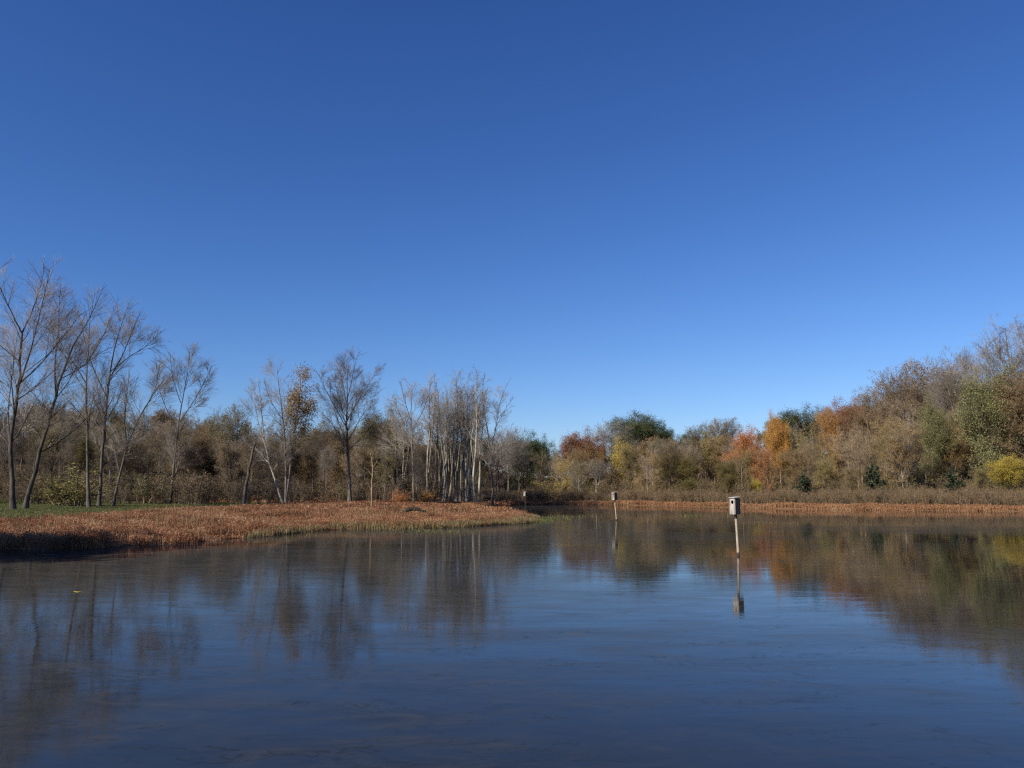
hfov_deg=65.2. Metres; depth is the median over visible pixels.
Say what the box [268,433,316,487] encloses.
thin leaved tree
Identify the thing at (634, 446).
bare tree
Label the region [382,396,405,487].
slender tree
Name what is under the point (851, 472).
bush
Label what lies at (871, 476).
cedar tree
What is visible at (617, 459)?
leafy tree
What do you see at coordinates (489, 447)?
bare tree
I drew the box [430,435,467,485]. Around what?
leafy tree
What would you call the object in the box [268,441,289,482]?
bare tree
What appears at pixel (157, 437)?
bare tree
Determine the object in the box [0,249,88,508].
bare tree
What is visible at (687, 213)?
sky
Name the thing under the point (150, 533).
marsh weeds
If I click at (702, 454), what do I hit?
thin leaved tree
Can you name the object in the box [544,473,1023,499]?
woodland edge brush
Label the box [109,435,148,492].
thin leaved tree
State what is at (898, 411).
thin leaved tree
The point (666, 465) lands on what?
thin leaved tree
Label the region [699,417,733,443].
tufted tree
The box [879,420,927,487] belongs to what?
thin leaved tree
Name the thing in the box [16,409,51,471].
thin leaved tree
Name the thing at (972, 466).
thin leaved tree
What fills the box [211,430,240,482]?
bare tree
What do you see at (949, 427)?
thin leaved tree
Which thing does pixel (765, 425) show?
leafy tree
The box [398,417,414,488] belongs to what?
slender tree
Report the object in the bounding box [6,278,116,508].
bare tree
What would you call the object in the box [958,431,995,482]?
bare tree
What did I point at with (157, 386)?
bare tree
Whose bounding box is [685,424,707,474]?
tufted tree
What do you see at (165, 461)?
thin leaved tree
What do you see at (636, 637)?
water
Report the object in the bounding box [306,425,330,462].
leafy tree
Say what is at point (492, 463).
bare tree
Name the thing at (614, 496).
nest box
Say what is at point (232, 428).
tufted tree
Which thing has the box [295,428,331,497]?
bare tree
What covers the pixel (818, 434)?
thin leaved tree
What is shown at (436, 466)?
bare tree
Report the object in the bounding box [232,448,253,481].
thin leaved tree
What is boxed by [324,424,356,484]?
thin leaved tree
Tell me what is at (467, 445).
slender tree
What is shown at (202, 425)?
bare tree
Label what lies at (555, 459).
bare tree
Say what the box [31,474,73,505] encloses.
leafy shrub
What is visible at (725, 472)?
leafy tree
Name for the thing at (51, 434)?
thin leaved tree
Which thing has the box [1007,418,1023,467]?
bare tree
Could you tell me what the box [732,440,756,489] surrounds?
leafy tree
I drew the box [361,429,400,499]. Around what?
bare tree
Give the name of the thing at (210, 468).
leafy tree
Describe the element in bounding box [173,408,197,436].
thin leaved tree
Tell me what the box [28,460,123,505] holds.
leafy shrub
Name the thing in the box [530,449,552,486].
bare tree
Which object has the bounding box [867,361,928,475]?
tufted tree
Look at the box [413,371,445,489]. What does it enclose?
slender tree
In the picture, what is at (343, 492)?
leafy shrub
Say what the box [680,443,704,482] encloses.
thin leaved tree
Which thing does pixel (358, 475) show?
bare tree
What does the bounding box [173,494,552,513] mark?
bank weeds
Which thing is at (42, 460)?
bare tree
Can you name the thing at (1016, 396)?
thin leaved tree
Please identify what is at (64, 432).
bare tree
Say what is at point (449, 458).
bare tree
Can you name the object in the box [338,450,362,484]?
bare tree
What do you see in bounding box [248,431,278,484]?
thin leaved tree
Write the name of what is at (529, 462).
leafy tree
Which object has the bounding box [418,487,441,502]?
leafy shrub
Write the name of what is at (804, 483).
cedar tree
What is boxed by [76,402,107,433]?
leafy tree
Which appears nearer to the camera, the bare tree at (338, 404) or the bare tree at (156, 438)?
the bare tree at (338, 404)
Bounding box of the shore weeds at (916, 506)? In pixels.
[445,499,1023,510]
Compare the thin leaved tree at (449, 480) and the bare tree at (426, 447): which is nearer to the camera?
the thin leaved tree at (449, 480)
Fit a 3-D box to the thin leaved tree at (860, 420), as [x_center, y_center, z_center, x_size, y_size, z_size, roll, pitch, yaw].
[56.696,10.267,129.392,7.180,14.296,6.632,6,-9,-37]
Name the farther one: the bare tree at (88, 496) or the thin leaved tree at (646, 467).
the thin leaved tree at (646, 467)
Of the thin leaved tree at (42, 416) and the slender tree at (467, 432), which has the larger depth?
the thin leaved tree at (42, 416)
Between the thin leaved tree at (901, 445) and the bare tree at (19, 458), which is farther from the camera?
the bare tree at (19, 458)
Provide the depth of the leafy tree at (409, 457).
117.90 m
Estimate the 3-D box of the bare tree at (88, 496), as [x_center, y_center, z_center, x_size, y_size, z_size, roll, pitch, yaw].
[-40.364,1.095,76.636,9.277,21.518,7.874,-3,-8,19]
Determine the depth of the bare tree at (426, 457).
128.23 m
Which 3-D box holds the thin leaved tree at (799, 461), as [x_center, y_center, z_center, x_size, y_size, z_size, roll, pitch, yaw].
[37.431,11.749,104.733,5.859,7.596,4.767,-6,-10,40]
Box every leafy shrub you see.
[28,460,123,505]
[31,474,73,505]
[119,470,177,503]
[177,473,241,497]
[334,485,353,500]
[388,487,412,502]
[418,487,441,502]
[529,480,559,499]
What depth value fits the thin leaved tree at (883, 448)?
105.11 m
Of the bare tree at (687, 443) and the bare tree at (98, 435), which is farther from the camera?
the bare tree at (687, 443)
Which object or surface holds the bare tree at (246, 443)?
on the ground at (409, 481)
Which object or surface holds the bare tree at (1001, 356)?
on the ground at (409, 481)
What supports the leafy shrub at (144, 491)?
on the ground at (409, 481)
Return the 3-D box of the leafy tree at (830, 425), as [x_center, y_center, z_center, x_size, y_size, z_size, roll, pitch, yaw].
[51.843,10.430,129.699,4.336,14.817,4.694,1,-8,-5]
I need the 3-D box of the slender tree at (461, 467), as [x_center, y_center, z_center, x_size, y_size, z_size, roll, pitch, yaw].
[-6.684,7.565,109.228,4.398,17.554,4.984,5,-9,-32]
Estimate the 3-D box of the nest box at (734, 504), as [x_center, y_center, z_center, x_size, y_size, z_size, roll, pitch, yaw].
[7.429,4.992,26.567,0.305,2.484,0.269,5,-9,-32]
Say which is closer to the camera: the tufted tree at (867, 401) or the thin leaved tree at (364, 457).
the thin leaved tree at (364, 457)
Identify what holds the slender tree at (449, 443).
on the ground at (409, 481)
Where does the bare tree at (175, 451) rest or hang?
on the ground at (409, 481)
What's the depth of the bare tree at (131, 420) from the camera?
131.17 m
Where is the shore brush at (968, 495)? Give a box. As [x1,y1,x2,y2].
[494,482,1023,505]
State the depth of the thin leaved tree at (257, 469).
114.14 m
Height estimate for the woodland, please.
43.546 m
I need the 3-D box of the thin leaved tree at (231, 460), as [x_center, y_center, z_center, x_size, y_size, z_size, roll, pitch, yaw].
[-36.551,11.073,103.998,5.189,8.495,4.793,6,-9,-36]
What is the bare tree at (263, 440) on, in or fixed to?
on the ground at (409, 481)
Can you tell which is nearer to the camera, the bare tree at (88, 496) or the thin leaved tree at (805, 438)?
the bare tree at (88, 496)
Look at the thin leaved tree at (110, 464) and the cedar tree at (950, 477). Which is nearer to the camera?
the cedar tree at (950, 477)
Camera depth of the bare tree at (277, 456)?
103.03 m
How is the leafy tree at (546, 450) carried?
on the ground at (409, 481)
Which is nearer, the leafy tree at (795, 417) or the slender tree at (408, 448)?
the slender tree at (408, 448)
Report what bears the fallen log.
on the ground at (409, 481)
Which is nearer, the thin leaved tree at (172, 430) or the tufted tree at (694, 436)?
the thin leaved tree at (172, 430)
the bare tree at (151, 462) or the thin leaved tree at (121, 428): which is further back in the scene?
the thin leaved tree at (121, 428)
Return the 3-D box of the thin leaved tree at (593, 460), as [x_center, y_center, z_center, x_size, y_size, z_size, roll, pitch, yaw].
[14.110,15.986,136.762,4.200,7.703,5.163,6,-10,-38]
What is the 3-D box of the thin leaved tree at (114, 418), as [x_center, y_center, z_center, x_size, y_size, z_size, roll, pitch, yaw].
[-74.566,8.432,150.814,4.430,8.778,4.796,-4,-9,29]
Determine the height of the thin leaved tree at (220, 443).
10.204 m
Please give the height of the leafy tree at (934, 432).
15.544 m
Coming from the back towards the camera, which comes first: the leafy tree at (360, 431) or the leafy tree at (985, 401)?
the leafy tree at (360, 431)
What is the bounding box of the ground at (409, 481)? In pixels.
[0,437,1022,549]
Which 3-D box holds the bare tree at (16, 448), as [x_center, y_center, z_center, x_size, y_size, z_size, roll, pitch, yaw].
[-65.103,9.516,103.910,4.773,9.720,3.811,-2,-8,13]
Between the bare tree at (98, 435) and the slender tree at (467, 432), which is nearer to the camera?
the slender tree at (467, 432)
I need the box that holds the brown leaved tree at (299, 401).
[259,356,323,501]
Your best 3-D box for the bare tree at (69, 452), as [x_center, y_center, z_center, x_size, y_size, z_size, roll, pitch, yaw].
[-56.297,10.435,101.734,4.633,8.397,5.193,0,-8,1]
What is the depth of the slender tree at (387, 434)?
112.46 m
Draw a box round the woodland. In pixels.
[0,366,1021,494]
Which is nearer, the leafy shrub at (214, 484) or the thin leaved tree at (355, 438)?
the leafy shrub at (214, 484)
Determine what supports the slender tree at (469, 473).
on the ground at (409, 481)
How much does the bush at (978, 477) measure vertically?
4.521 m
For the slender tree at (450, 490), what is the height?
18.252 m
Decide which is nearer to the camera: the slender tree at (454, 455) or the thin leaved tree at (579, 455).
the slender tree at (454, 455)
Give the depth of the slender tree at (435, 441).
107.88 m
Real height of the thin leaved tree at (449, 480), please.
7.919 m
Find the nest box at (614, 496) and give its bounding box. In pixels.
[611,492,616,520]
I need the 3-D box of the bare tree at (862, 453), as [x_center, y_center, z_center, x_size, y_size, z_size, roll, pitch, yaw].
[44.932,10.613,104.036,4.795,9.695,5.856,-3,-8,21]
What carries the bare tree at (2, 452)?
on the ground at (409, 481)
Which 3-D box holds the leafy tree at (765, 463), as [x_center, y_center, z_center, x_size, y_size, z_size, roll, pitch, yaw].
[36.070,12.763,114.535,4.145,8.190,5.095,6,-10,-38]
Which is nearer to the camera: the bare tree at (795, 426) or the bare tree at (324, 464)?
the bare tree at (324, 464)
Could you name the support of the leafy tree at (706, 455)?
on the ground at (409, 481)
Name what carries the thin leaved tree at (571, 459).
on the ground at (409, 481)
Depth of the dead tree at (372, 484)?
67.47 m
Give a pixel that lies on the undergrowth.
(203, 491)
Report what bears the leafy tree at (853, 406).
on the ground at (409, 481)
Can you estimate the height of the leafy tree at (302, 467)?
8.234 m
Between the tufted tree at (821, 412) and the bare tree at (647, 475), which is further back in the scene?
the tufted tree at (821, 412)
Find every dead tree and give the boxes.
[241,443,255,504]
[364,453,380,505]
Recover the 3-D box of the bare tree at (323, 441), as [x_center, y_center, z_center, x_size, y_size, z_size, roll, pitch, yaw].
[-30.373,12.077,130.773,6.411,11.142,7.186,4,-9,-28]
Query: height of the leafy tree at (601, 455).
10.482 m
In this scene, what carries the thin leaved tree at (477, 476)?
on the ground at (409, 481)
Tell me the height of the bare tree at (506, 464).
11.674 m
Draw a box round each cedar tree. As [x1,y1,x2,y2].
[791,467,814,500]
[860,455,887,498]
[942,460,966,493]
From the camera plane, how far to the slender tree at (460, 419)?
105.50 m
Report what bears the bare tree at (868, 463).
on the ground at (409, 481)
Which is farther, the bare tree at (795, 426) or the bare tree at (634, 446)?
the bare tree at (634, 446)
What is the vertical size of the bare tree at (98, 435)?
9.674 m
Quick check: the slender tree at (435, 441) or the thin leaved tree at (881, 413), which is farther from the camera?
the thin leaved tree at (881, 413)
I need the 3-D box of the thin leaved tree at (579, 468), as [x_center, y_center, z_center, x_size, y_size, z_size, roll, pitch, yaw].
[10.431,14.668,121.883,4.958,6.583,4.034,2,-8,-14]
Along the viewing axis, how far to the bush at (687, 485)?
116.70 m
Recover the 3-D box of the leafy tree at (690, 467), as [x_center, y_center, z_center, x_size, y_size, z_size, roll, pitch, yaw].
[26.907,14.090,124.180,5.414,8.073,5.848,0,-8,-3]
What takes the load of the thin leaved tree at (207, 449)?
on the ground at (409, 481)
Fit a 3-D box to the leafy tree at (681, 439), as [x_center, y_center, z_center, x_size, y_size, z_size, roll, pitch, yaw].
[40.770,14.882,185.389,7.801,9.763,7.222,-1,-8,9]
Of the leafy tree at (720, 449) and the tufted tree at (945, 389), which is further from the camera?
the leafy tree at (720, 449)
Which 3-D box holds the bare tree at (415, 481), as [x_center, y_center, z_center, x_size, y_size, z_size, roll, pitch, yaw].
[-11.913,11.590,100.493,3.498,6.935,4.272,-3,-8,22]
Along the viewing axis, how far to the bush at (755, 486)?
106.70 m
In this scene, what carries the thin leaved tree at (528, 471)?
on the ground at (409, 481)
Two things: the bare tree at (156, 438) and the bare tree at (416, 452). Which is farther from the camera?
the bare tree at (156, 438)
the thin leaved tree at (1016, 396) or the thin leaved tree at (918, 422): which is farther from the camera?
the thin leaved tree at (918, 422)
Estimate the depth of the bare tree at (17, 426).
125.83 m
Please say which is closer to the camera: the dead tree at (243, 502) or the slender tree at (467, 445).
the dead tree at (243, 502)
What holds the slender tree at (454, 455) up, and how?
on the ground at (409, 481)
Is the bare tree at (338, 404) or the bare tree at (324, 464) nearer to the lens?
the bare tree at (338, 404)
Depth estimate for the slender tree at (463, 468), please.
112.45 m
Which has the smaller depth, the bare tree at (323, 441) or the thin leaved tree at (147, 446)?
the thin leaved tree at (147, 446)
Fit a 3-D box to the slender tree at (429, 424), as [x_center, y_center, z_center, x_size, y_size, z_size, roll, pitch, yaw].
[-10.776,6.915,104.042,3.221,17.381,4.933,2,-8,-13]
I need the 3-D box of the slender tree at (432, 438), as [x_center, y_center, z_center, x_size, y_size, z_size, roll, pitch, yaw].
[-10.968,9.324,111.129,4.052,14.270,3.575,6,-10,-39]
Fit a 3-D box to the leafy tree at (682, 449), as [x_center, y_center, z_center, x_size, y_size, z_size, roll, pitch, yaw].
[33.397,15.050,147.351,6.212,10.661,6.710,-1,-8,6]
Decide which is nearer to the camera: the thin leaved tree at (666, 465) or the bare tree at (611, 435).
the thin leaved tree at (666, 465)
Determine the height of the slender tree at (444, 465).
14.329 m
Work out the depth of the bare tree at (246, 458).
102.35 m
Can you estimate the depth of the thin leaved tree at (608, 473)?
165.07 m
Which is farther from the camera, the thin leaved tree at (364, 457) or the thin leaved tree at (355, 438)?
the thin leaved tree at (355, 438)
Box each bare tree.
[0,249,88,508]
[0,405,42,470]
[0,408,6,440]
[0,422,29,465]
[0,430,21,466]
[0,433,34,480]
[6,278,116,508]
[22,433,50,486]
[42,286,130,506]
[45,436,84,479]
[46,411,83,479]
[63,295,172,506]
[85,425,108,473]
[101,359,182,505]
[108,425,125,470]
[125,410,153,469]
[138,437,160,481]
[140,421,171,471]
[141,341,218,502]
[147,420,165,472]
[196,419,215,454]
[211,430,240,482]
[229,426,262,473]
[238,444,261,498]
[239,376,293,502]
[257,448,288,499]
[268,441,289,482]
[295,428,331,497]
[303,347,396,501]
[310,426,341,480]
[316,442,338,497]
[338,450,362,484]
[350,439,373,481]
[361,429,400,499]
[377,376,437,500]
[402,434,425,497]
[403,449,427,497]
[408,443,432,497]
[417,443,441,479]
[417,446,450,480]
[418,437,440,478]
[423,454,443,492]
[432,442,464,493]
[464,374,515,505]
[484,446,503,490]
[487,424,529,491]
[487,448,510,499]
[496,438,513,489]
[501,439,534,499]
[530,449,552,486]
[547,450,562,486]
[586,417,633,488]
[586,457,610,491]
[625,438,641,487]
[638,440,664,487]
[650,440,681,489]
[680,437,694,452]
[719,440,752,478]
[786,417,814,481]
[796,440,819,487]
[825,425,873,490]
[838,429,876,491]
[851,414,882,471]
[921,341,995,481]
[939,313,1023,479]
[939,355,970,481]
[946,315,1023,410]
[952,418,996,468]
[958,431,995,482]
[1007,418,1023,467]
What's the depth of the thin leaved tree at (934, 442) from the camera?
130.23 m
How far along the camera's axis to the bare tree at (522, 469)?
127.83 m
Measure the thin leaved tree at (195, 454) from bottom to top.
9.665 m
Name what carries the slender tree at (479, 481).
on the ground at (409, 481)
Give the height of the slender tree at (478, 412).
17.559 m
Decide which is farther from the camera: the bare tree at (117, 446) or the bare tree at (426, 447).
the bare tree at (426, 447)
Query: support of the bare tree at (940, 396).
on the ground at (409, 481)
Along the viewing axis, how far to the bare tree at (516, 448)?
123.77 m
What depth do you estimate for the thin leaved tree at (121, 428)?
129.07 m
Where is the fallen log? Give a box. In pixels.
[403,507,426,512]
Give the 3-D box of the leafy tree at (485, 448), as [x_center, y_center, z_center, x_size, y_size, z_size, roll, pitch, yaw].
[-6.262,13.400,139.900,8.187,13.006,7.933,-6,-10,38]
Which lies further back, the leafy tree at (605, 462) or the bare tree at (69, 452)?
the leafy tree at (605, 462)
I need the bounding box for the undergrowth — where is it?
[0,456,543,504]
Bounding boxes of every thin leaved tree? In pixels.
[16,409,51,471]
[20,402,58,454]
[30,420,75,480]
[49,411,79,471]
[65,424,110,477]
[68,431,109,482]
[84,430,137,499]
[101,417,131,470]
[107,407,128,450]
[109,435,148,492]
[129,430,168,476]
[151,437,176,487]
[158,417,194,471]
[163,417,198,476]
[164,428,211,498]
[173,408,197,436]
[184,432,224,477]
[208,427,231,468]
[212,437,247,499]
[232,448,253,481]
[234,439,273,496]
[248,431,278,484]
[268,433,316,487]
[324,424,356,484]
[349,425,361,475]
[354,443,384,487]
[366,441,410,498]
[437,448,471,495]
[447,441,492,491]
[458,445,493,493]
[518,438,543,489]
[538,456,569,493]
[551,442,587,488]
[563,460,594,495]
[564,446,589,490]
[583,456,609,492]
[604,442,629,491]
[618,444,648,485]
[632,446,661,491]
[648,436,682,479]
[655,446,684,491]
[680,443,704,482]
[699,443,708,478]
[700,432,732,479]
[720,455,744,484]
[776,445,820,488]
[793,425,837,486]
[807,434,845,485]
[810,414,844,464]
[835,404,879,486]
[860,416,917,484]
[866,401,902,474]
[866,428,906,487]
[872,396,928,485]
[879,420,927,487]
[880,401,950,482]
[891,403,939,484]
[898,406,969,487]
[915,399,945,482]
[917,407,998,483]
[930,418,972,480]
[931,386,983,471]
[981,363,1023,467]
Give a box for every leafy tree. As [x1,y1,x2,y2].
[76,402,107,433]
[149,405,178,431]
[192,448,222,483]
[195,417,215,451]
[282,444,320,499]
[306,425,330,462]
[319,430,363,498]
[352,405,413,498]
[383,446,418,486]
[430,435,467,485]
[459,430,496,488]
[502,429,548,492]
[527,432,558,486]
[550,453,573,492]
[551,425,607,487]
[573,444,606,487]
[587,438,611,483]
[603,410,669,450]
[608,436,643,488]
[634,437,662,490]
[652,423,677,441]
[670,451,702,489]
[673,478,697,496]
[675,427,697,464]
[678,438,709,482]
[699,426,721,484]
[712,455,739,501]
[716,437,734,485]
[719,423,765,487]
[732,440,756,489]
[744,442,766,480]
[746,445,783,493]
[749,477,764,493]
[753,411,795,465]
[760,409,795,490]
[763,426,795,484]
[764,403,821,459]
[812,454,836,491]
[813,405,843,477]
[818,396,866,484]
[838,395,874,468]
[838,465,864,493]
[915,392,960,488]
[950,352,1023,487]
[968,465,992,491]
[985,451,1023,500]
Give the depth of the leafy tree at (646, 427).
179.36 m
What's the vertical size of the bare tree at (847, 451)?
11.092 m
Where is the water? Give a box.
[0,505,1023,767]
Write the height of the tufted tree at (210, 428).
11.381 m
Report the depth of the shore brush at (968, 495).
96.12 m
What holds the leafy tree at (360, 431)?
on the ground at (409, 481)
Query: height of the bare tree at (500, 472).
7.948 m
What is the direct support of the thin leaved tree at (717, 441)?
on the ground at (409, 481)
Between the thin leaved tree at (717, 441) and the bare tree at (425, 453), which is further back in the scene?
the thin leaved tree at (717, 441)
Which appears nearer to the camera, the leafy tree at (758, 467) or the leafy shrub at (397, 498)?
the leafy shrub at (397, 498)
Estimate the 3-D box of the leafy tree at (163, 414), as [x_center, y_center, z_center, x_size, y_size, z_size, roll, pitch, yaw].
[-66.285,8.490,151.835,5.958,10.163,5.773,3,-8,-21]
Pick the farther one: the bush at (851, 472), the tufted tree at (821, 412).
the tufted tree at (821, 412)
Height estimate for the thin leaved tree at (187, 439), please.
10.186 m
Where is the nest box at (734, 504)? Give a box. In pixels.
[728,497,740,555]
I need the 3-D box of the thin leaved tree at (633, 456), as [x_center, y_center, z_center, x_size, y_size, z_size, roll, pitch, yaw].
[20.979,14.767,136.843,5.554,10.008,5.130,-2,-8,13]
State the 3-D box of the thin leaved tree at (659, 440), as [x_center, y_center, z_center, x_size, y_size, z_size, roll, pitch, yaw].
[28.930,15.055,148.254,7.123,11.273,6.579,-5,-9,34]
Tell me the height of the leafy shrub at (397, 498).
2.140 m
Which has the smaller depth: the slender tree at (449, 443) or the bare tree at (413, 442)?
the slender tree at (449, 443)
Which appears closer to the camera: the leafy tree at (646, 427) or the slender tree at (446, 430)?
the slender tree at (446, 430)
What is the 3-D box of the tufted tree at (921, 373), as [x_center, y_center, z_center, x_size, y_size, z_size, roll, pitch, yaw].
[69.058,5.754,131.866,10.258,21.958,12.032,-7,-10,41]
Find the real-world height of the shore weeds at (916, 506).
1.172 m
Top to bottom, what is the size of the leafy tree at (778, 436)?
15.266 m
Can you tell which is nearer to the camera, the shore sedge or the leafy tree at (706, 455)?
the shore sedge
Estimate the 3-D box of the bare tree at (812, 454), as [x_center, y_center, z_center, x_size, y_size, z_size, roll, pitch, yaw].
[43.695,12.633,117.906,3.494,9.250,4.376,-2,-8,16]
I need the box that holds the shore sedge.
[491,503,1023,511]
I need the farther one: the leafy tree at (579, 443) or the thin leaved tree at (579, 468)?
the leafy tree at (579, 443)
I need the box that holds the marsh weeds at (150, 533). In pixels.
[0,503,534,550]
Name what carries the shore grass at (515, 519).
on the ground at (409, 481)
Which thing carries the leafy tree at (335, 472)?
on the ground at (409, 481)
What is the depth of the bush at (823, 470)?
103.31 m
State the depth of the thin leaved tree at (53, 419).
128.64 m
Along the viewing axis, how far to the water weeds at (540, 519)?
54.78 m
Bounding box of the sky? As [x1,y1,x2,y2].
[0,0,1023,477]
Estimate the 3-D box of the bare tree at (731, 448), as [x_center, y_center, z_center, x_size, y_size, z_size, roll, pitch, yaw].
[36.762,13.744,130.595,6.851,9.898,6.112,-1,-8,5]
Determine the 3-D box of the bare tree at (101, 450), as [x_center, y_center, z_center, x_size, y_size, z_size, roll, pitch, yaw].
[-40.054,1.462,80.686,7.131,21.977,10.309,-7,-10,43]
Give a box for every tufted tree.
[204,415,224,455]
[207,400,257,484]
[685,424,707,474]
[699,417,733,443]
[720,417,743,444]
[804,404,832,466]
[849,384,890,479]
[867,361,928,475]
[890,356,959,482]
[925,372,960,481]
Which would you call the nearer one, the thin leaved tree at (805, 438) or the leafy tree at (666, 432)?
the thin leaved tree at (805, 438)
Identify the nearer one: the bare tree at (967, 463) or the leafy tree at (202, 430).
the bare tree at (967, 463)
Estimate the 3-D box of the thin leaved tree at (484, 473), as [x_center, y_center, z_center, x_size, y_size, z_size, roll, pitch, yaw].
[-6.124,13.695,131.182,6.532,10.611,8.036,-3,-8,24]
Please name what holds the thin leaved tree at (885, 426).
on the ground at (409, 481)
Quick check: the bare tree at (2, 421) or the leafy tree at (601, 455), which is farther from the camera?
the leafy tree at (601, 455)
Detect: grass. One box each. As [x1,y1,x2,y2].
[0,498,274,518]
[245,513,538,537]
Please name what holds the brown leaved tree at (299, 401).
on the ground at (409, 481)
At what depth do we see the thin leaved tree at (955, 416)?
124.61 m
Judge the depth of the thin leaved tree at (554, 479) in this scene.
132.55 m
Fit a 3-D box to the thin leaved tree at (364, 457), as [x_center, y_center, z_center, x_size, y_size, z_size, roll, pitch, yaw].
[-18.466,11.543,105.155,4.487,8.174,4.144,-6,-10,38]
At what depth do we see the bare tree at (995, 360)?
115.18 m
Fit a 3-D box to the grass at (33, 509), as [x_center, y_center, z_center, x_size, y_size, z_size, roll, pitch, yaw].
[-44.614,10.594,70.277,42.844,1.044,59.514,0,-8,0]
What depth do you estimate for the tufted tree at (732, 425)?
167.18 m
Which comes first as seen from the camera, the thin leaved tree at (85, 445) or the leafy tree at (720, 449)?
the thin leaved tree at (85, 445)
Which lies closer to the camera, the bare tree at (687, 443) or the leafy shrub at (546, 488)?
the leafy shrub at (546, 488)
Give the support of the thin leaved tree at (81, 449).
on the ground at (409, 481)
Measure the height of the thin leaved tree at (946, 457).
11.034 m
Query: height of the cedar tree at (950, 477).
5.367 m
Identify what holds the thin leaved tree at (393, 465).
on the ground at (409, 481)
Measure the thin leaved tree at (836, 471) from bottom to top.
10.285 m
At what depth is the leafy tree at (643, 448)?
150.52 m
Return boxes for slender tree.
[378,412,393,499]
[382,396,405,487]
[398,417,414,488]
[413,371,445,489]
[418,374,440,501]
[418,400,443,498]
[424,389,444,500]
[430,391,459,499]
[433,395,464,500]
[435,379,456,501]
[438,372,467,500]
[446,368,467,501]
[448,401,470,498]
[448,427,463,500]
[450,375,470,501]
[456,372,475,500]
[458,385,484,497]
[458,404,479,499]
[461,373,490,501]
[463,367,493,501]
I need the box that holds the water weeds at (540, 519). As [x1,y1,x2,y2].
[381,513,701,534]
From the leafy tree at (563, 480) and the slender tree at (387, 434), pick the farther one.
the leafy tree at (563, 480)
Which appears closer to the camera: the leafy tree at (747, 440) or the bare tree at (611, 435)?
the leafy tree at (747, 440)
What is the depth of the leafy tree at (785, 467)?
140.84 m
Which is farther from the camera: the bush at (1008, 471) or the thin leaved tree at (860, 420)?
the thin leaved tree at (860, 420)
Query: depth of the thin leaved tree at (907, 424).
116.14 m
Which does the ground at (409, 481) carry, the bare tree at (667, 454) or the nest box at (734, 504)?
the bare tree at (667, 454)
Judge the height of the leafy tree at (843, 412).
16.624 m
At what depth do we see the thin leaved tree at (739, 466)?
123.46 m
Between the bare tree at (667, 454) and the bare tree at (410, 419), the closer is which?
the bare tree at (410, 419)
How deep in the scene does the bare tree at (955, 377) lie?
130.12 m
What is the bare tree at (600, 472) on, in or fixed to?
on the ground at (409, 481)
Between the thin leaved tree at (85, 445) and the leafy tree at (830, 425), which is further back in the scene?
the leafy tree at (830, 425)

